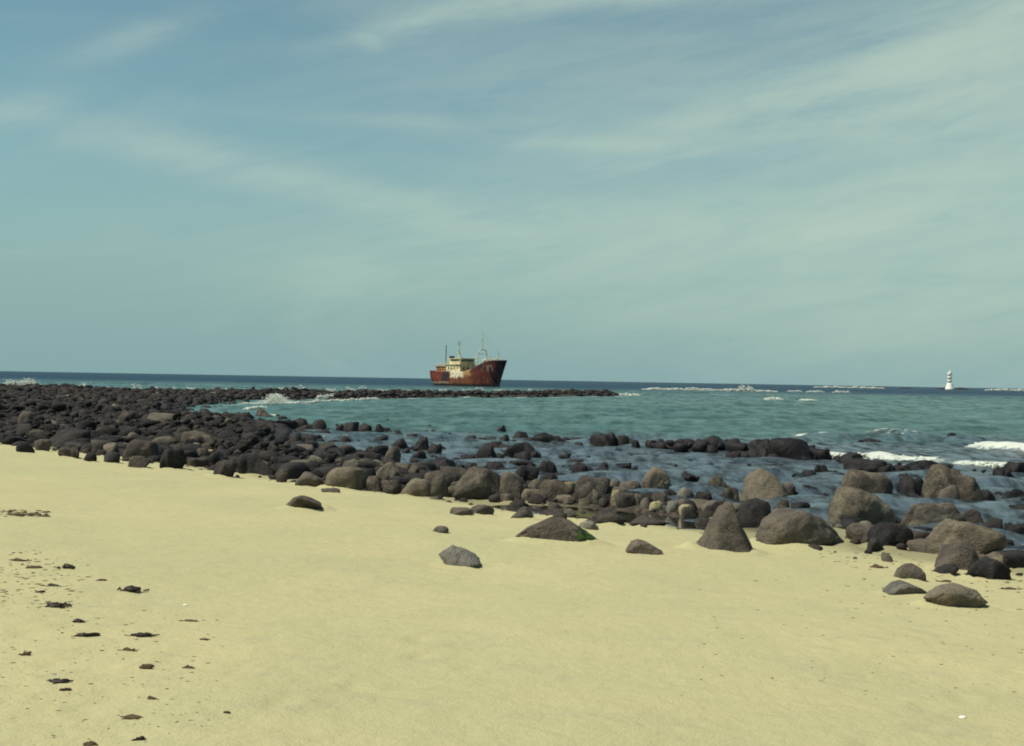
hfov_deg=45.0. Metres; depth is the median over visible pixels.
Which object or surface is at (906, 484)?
boulder
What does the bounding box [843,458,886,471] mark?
boulder
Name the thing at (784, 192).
sky
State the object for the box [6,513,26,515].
seaweed clump
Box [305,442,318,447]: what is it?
boulder
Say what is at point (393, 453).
boulder
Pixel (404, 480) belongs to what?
boulder
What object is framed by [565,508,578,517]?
sand rock
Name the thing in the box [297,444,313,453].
boulder
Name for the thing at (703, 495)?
boulder
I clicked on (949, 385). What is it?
beacon tower
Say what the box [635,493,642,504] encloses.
boulder
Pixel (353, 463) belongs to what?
boulder
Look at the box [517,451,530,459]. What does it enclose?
boulder
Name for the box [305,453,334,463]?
boulder
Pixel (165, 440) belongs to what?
boulder
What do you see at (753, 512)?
boulder
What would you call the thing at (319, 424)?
boulder
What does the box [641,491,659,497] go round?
boulder
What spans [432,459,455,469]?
boulder
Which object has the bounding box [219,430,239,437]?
boulder
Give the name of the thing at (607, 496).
boulder
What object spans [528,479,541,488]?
boulder
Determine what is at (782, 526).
boulder
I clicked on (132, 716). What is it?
seaweed clump
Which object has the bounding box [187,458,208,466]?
boulder
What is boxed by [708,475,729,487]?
boulder
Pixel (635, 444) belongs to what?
boulder
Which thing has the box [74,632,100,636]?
seaweed clump
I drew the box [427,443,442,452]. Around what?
boulder
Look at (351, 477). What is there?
boulder
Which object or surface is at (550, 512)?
sand rock
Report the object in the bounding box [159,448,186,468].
boulder
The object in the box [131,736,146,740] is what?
seaweed clump
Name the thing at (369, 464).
boulder
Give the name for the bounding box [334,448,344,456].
boulder
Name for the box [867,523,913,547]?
boulder
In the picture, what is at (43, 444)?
boulder
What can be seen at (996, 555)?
boulder
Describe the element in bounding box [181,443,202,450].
boulder
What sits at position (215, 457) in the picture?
boulder
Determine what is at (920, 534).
boulder
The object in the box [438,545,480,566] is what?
sand rock
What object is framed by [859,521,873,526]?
boulder
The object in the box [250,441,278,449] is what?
boulder
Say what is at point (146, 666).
seaweed clump
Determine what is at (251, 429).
boulder
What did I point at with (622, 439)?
boulder
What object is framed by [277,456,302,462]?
boulder
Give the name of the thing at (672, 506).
boulder
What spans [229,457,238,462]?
boulder
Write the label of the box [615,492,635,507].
boulder
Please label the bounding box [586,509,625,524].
sand rock
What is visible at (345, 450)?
boulder
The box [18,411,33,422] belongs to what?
boulder
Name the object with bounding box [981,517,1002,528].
boulder
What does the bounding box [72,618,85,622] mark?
seaweed clump
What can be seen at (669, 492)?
boulder
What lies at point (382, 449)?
boulder
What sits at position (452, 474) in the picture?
boulder
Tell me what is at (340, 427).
boulder
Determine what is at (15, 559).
seaweed clump
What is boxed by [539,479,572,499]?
boulder
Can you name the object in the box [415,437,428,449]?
boulder
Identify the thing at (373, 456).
boulder
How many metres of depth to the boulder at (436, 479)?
24.39 m
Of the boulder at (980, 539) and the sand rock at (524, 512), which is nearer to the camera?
the boulder at (980, 539)
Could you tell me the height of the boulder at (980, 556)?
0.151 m
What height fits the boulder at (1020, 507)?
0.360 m
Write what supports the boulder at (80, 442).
on the beach
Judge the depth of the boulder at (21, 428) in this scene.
43.41 m
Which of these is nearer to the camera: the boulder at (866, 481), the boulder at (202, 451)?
the boulder at (866, 481)
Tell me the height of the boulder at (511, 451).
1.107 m
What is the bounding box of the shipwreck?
[430,333,506,386]
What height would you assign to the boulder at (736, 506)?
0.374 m
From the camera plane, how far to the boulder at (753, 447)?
43.94 m
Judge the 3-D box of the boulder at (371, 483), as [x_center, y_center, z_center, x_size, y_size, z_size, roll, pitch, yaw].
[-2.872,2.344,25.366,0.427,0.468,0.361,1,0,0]
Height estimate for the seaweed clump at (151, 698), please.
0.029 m
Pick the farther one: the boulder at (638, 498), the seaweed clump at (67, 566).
the boulder at (638, 498)
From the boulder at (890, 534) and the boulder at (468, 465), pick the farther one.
the boulder at (468, 465)
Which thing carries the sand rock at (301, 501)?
on the beach
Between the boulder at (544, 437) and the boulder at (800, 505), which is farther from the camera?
the boulder at (544, 437)
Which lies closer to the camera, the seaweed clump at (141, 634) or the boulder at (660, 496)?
the seaweed clump at (141, 634)
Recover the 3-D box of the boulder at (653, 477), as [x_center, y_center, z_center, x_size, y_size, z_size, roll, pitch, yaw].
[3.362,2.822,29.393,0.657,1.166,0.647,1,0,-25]
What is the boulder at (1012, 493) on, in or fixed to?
on the beach
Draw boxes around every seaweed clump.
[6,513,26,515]
[8,558,31,560]
[18,651,31,655]
[24,513,46,515]
[25,565,42,568]
[40,583,60,586]
[40,602,71,607]
[46,678,73,683]
[57,563,75,568]
[59,687,71,690]
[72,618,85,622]
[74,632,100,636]
[83,740,97,745]
[117,585,148,592]
[117,647,137,650]
[120,714,142,719]
[125,632,159,636]
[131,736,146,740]
[139,664,153,668]
[147,696,158,699]
[179,619,197,621]
[182,665,194,668]
[870,564,887,567]
[999,587,1022,589]
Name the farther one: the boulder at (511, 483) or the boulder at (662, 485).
the boulder at (662, 485)
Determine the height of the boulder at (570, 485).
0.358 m
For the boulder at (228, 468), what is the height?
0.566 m
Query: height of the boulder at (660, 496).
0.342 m
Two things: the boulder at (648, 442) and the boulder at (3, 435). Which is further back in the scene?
the boulder at (648, 442)
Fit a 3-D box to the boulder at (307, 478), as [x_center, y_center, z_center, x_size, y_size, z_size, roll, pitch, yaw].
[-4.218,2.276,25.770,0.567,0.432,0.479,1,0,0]
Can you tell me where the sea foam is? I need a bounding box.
[3,378,1023,466]
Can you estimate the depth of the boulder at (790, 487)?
28.97 m
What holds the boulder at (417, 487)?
on the beach
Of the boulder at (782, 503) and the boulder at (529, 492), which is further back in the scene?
the boulder at (782, 503)
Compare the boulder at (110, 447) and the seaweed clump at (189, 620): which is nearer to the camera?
the seaweed clump at (189, 620)
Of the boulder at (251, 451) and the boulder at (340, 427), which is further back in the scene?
the boulder at (340, 427)
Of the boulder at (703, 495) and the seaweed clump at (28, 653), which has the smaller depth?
the seaweed clump at (28, 653)
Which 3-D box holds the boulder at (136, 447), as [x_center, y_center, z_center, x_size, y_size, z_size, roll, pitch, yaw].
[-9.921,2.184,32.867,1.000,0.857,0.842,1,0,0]
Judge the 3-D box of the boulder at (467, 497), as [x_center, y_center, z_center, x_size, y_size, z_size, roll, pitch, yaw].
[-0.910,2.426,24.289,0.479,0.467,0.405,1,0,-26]
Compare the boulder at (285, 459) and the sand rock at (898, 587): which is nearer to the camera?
the sand rock at (898, 587)
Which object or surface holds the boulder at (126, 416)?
on the beach
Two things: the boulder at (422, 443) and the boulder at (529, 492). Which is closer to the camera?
the boulder at (529, 492)
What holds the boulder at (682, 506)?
on the beach
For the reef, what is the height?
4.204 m
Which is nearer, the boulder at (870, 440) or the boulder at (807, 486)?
the boulder at (807, 486)
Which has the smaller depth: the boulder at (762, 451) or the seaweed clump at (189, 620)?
the seaweed clump at (189, 620)
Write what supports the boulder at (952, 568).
on the beach
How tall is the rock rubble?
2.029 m
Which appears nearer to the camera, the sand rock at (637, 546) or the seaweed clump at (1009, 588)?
the seaweed clump at (1009, 588)
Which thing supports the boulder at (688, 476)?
on the beach
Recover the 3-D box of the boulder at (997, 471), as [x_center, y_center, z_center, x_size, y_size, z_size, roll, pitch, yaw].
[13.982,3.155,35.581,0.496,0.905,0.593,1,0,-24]
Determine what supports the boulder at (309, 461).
on the beach
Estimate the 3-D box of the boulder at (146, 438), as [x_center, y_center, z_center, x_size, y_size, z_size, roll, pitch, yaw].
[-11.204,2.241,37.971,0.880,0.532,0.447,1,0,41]
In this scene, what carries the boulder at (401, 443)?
on the beach
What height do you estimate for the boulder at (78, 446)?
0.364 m
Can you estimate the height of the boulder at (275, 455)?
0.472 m
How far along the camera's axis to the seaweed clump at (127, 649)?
7.85 m
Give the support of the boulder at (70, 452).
on the beach
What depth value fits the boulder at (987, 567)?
14.70 m
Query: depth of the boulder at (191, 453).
32.31 m
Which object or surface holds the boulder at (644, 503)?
on the beach
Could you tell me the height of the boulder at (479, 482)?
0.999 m
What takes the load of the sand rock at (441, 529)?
on the beach
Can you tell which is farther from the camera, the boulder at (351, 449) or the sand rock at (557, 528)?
the boulder at (351, 449)
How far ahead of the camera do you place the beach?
9.24 m
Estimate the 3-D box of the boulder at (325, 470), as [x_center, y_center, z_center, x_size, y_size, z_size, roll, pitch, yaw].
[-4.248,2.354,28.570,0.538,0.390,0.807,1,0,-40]
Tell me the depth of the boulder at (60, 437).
38.34 m
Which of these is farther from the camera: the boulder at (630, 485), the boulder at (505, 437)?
the boulder at (505, 437)
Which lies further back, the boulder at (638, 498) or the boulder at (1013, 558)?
the boulder at (638, 498)
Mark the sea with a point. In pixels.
(914, 423)
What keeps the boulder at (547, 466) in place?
on the beach
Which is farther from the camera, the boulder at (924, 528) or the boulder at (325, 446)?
the boulder at (325, 446)
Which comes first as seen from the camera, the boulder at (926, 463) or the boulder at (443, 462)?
the boulder at (443, 462)
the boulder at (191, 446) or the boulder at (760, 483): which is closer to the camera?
the boulder at (760, 483)
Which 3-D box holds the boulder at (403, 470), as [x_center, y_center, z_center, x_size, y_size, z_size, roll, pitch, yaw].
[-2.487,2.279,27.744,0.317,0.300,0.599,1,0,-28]
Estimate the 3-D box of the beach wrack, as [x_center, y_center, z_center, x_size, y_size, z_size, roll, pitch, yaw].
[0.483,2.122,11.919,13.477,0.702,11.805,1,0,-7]
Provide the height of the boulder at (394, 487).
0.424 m
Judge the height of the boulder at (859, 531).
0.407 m
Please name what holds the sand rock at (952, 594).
on the beach
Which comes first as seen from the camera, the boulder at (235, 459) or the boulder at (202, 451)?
the boulder at (235, 459)
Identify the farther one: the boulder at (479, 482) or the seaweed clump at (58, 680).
the boulder at (479, 482)
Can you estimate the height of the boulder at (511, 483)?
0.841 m
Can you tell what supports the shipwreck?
on the sea
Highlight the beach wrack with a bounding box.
[0,509,1022,744]
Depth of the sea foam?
200.32 m
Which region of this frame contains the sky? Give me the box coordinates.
[0,0,1023,388]
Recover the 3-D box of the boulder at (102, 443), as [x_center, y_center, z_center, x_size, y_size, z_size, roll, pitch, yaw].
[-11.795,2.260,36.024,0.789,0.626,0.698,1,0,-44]
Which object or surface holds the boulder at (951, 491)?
on the beach
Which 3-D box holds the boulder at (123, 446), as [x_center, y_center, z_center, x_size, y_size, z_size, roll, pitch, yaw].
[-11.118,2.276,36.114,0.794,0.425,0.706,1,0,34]
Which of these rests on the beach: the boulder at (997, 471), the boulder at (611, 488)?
the boulder at (611, 488)
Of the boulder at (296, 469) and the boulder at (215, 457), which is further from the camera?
the boulder at (215, 457)
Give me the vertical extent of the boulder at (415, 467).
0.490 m
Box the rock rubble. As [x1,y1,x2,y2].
[0,383,1023,575]
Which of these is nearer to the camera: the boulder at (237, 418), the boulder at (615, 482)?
the boulder at (615, 482)
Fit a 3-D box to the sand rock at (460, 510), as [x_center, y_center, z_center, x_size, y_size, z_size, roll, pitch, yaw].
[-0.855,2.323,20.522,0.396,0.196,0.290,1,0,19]
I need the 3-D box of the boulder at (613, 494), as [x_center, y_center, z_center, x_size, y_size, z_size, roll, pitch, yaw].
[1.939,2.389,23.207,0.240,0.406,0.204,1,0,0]
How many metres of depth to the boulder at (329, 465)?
29.33 m
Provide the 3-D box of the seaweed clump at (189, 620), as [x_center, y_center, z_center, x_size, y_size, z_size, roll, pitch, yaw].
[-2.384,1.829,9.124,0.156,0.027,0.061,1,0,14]
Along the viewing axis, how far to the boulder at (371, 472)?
26.72 m
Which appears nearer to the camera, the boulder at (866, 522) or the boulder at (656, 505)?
the boulder at (866, 522)
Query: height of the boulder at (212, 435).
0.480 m
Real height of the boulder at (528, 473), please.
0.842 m
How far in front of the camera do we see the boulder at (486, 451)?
40.05 m
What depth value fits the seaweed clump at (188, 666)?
7.37 m
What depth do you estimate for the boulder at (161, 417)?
54.00 m
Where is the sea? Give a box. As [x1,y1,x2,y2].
[0,371,1023,550]
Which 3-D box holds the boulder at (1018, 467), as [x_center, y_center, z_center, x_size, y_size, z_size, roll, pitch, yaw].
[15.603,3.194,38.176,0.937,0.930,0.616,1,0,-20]
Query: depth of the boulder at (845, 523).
21.50 m
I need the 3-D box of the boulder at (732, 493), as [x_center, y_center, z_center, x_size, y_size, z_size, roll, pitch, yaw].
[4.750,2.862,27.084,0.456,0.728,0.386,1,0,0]
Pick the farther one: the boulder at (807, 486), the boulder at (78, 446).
the boulder at (78, 446)
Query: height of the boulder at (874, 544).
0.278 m
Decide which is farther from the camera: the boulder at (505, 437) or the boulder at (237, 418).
the boulder at (237, 418)
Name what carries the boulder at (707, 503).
on the beach
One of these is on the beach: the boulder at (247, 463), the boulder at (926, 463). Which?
the boulder at (247, 463)
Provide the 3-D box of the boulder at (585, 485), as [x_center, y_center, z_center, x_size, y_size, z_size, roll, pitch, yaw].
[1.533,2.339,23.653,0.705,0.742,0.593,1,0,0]
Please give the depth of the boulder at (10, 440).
39.34 m
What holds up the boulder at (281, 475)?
on the beach
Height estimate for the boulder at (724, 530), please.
0.780 m
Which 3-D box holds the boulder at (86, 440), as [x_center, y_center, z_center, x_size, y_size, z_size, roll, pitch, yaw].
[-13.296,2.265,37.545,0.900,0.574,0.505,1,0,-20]
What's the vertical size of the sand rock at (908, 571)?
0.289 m
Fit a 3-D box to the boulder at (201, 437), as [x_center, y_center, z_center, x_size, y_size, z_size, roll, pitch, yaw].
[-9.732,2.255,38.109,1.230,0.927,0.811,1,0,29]
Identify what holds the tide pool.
on the beach
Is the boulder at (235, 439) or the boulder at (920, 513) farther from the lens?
the boulder at (235, 439)
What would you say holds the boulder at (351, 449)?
on the beach
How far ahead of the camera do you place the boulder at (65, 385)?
147.30 m
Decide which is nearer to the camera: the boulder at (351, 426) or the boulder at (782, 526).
the boulder at (782, 526)
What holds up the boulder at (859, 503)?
on the beach
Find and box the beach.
[0,393,1023,745]
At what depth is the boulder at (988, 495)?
27.89 m
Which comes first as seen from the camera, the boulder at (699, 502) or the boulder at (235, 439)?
the boulder at (699, 502)
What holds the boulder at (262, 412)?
in the sea
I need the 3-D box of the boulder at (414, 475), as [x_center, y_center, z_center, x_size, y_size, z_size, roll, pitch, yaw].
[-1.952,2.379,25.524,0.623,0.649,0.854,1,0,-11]
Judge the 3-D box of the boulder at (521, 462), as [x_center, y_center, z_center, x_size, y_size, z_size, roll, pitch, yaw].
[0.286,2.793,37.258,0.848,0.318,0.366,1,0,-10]
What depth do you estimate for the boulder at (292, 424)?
52.59 m
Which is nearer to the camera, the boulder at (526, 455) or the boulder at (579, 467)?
the boulder at (579, 467)
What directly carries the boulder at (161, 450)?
on the beach
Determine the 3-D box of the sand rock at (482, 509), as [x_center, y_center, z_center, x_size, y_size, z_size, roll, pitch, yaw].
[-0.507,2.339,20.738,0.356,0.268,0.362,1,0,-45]
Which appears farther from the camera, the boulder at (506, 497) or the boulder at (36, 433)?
the boulder at (36, 433)
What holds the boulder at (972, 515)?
on the beach
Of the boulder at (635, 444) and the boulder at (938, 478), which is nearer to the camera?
the boulder at (938, 478)
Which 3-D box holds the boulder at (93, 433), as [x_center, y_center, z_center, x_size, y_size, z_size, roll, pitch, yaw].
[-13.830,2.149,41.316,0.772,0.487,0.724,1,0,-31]
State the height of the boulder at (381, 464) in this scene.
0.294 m
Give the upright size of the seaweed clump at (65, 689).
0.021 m
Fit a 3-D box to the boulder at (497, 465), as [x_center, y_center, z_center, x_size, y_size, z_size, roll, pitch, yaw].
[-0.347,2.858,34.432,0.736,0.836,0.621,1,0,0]
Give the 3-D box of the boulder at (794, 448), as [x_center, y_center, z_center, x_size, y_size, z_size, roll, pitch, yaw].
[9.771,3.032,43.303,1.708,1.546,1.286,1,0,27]
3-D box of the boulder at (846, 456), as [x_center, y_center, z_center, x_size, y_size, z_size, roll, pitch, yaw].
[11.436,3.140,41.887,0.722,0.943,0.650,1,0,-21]
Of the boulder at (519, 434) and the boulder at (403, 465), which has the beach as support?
the boulder at (403, 465)
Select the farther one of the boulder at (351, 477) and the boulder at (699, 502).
the boulder at (351, 477)
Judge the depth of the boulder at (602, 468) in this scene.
34.71 m
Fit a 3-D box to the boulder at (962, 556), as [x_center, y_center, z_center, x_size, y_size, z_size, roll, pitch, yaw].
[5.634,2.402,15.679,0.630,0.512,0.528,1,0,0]
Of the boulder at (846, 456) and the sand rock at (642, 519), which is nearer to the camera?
the sand rock at (642, 519)
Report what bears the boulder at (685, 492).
on the beach
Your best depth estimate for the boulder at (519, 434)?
52.95 m
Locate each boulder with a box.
[0,432,16,442]
[1,436,27,444]
[16,423,31,435]
[16,441,34,451]
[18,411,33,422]
[29,430,49,438]
[34,439,51,450]
[51,428,90,447]
[58,447,78,457]
[59,383,69,386]
[61,438,89,445]
[65,442,90,443]
[65,443,82,450]
[83,452,96,461]
[90,430,104,436]
[91,440,113,446]
[102,435,124,442]
[103,442,118,452]
[104,452,119,462]
[117,410,137,423]
[118,444,127,448]
[122,439,158,457]
[127,456,150,467]
[137,437,153,440]
[147,412,176,421]
[152,436,177,445]
[158,446,163,454]
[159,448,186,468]
[180,430,212,443]
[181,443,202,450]
[184,450,197,457]
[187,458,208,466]
[197,448,208,457]
[207,433,217,437]
[209,451,224,464]
[213,460,237,476]
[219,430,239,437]
[224,437,240,442]
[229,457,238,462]
[232,416,251,421]
[237,453,275,475]
[244,427,264,437]
[244,450,273,453]
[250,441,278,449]
[256,408,269,416]
[268,420,297,429]
[271,452,281,463]
[275,469,289,481]
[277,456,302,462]
[277,462,310,478]
[290,459,316,462]
[295,418,307,427]
[295,471,322,486]
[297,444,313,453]
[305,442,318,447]
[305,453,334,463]
[305,463,319,471]
[311,419,326,428]
[314,467,334,475]
[319,442,337,449]
[320,464,340,467]
[325,467,367,489]
[327,447,347,454]
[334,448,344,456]
[336,424,343,430]
[340,445,357,454]
[341,454,363,461]
[342,459,367,467]
[343,422,358,431]
[353,452,381,460]
[358,423,371,431]
[359,467,375,475]
[360,460,380,467]
[363,476,381,491]
[371,445,388,455]
[373,460,383,466]
[375,424,386,431]
[376,462,399,479]
[381,480,401,494]
[383,446,400,462]
[392,438,407,448]
[393,477,410,484]
[394,462,409,469]
[397,467,408,473]
[400,478,429,496]
[405,473,425,478]
[408,463,426,472]
[414,462,436,470]
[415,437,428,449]
[424,470,448,496]
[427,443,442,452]
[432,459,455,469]
[440,466,467,485]
[452,466,499,499]
[456,485,471,499]
[464,462,476,468]
[475,444,496,457]
[486,461,504,469]
[499,434,508,440]
[499,471,523,499]
[500,493,514,501]
[503,442,535,457]
[509,460,535,466]
[512,431,527,437]
[515,465,538,481]
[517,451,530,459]
[521,489,528,500]
[526,489,546,500]
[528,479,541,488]
[533,432,565,441]
[538,461,557,472]
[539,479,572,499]
[556,494,574,503]
[564,481,575,492]
[570,462,587,473]
[574,475,609,502]
[578,489,600,504]
[589,432,616,446]
[595,467,608,470]
[601,494,610,503]
[608,486,624,493]
[610,479,619,486]
[610,489,620,504]
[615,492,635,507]
[617,435,629,445]
[619,480,640,490]
[632,440,640,447]
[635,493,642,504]
[640,497,649,508]
[641,467,671,487]
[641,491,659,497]
[646,440,656,446]
[649,501,662,510]
[651,492,667,501]
[655,480,669,489]
[664,489,676,495]
[666,501,678,512]
[677,487,693,497]
[678,504,688,515]
[681,504,699,519]
[682,471,694,481]
[690,499,707,509]
[694,491,711,500]
[696,501,752,551]
[701,500,724,511]
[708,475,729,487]
[710,501,725,513]
[720,487,738,499]
[727,443,746,451]
[732,503,739,511]
[737,498,770,527]
[739,439,768,456]
[739,467,788,499]
[751,446,768,456]
[755,508,843,545]
[767,438,812,459]
[777,499,788,507]
[784,483,795,494]
[791,502,809,508]
[803,485,816,488]
[810,449,829,459]
[814,465,827,471]
[827,486,895,523]
[839,452,862,462]
[840,518,864,529]
[841,469,892,493]
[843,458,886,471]
[845,523,871,543]
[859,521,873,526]
[863,438,876,441]
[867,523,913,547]
[867,537,884,551]
[896,475,923,495]
[900,502,963,525]
[904,460,938,468]
[906,538,928,552]
[912,530,929,539]
[913,526,932,530]
[922,464,983,500]
[925,518,1007,554]
[932,563,958,575]
[934,543,978,569]
[938,485,959,499]
[963,509,983,522]
[965,557,1010,579]
[977,554,987,559]
[981,489,995,500]
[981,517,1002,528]
[985,551,1002,562]
[992,467,1010,476]
[1001,489,1023,498]
[1003,461,1023,472]
[1003,522,1023,533]
[1003,549,1023,567]
[1009,505,1023,509]
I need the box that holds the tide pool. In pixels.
[492,505,706,528]
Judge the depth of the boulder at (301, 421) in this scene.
59.28 m
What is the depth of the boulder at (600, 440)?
48.27 m
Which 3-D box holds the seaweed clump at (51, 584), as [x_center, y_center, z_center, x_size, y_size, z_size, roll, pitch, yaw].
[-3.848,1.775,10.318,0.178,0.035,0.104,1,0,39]
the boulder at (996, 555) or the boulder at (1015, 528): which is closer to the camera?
the boulder at (996, 555)
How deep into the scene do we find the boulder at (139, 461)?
28.48 m
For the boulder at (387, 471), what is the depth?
27.29 m
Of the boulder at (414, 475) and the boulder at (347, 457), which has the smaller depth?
the boulder at (414, 475)
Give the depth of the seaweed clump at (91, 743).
5.69 m
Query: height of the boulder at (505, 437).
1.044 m
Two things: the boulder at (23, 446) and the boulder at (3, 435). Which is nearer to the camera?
the boulder at (23, 446)
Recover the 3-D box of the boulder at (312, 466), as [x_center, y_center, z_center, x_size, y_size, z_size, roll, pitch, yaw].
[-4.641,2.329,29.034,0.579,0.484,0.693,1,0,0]
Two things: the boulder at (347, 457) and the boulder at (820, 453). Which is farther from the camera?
the boulder at (820, 453)
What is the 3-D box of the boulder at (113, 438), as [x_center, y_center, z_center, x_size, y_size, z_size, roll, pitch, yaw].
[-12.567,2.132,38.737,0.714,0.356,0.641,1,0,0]
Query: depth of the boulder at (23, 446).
33.06 m
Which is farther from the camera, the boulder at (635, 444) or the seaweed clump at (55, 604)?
the boulder at (635, 444)
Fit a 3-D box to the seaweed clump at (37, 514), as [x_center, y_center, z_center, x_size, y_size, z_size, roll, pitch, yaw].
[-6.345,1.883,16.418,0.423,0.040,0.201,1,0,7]
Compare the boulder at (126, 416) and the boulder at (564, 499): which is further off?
the boulder at (126, 416)
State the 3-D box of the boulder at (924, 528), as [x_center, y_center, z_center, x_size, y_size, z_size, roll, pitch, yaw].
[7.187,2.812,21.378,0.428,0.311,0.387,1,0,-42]
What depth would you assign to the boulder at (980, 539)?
17.39 m
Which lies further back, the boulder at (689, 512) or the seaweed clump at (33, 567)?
the boulder at (689, 512)
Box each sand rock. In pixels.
[286,495,323,508]
[321,488,339,492]
[433,526,448,532]
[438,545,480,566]
[450,507,472,514]
[471,504,493,514]
[511,506,533,517]
[515,516,598,541]
[545,510,563,515]
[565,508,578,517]
[579,520,598,529]
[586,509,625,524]
[625,539,662,554]
[629,515,670,525]
[882,580,926,594]
[893,563,925,581]
[923,582,987,607]
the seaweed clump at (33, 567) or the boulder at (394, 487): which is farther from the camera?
the boulder at (394, 487)
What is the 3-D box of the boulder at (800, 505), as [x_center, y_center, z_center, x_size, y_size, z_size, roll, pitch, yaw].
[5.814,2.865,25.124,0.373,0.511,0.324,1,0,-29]
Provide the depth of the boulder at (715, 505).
21.24 m
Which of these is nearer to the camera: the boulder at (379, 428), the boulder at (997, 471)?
the boulder at (997, 471)
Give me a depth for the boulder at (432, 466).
28.85 m
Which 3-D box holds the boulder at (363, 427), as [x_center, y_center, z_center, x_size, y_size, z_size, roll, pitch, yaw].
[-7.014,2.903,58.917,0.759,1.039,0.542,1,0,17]
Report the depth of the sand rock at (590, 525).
18.40 m
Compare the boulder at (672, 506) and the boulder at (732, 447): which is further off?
the boulder at (732, 447)
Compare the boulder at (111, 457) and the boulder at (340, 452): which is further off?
the boulder at (340, 452)
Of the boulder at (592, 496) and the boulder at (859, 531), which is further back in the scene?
the boulder at (592, 496)
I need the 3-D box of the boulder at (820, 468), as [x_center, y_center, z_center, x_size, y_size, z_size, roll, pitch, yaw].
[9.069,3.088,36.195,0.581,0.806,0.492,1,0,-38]
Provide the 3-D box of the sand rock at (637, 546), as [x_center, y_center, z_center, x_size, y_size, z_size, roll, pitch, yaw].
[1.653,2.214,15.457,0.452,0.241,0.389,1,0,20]
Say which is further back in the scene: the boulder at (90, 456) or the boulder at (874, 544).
the boulder at (90, 456)
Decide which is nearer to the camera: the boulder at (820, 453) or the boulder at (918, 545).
the boulder at (918, 545)
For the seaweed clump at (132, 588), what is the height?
0.078 m
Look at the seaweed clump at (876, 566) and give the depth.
15.40 m
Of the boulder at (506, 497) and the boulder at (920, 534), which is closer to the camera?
the boulder at (920, 534)
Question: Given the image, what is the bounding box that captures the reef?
[939,387,969,389]
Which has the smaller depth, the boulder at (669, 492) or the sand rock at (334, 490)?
the sand rock at (334, 490)
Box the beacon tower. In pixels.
[945,370,953,388]
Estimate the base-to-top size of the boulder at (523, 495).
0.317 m

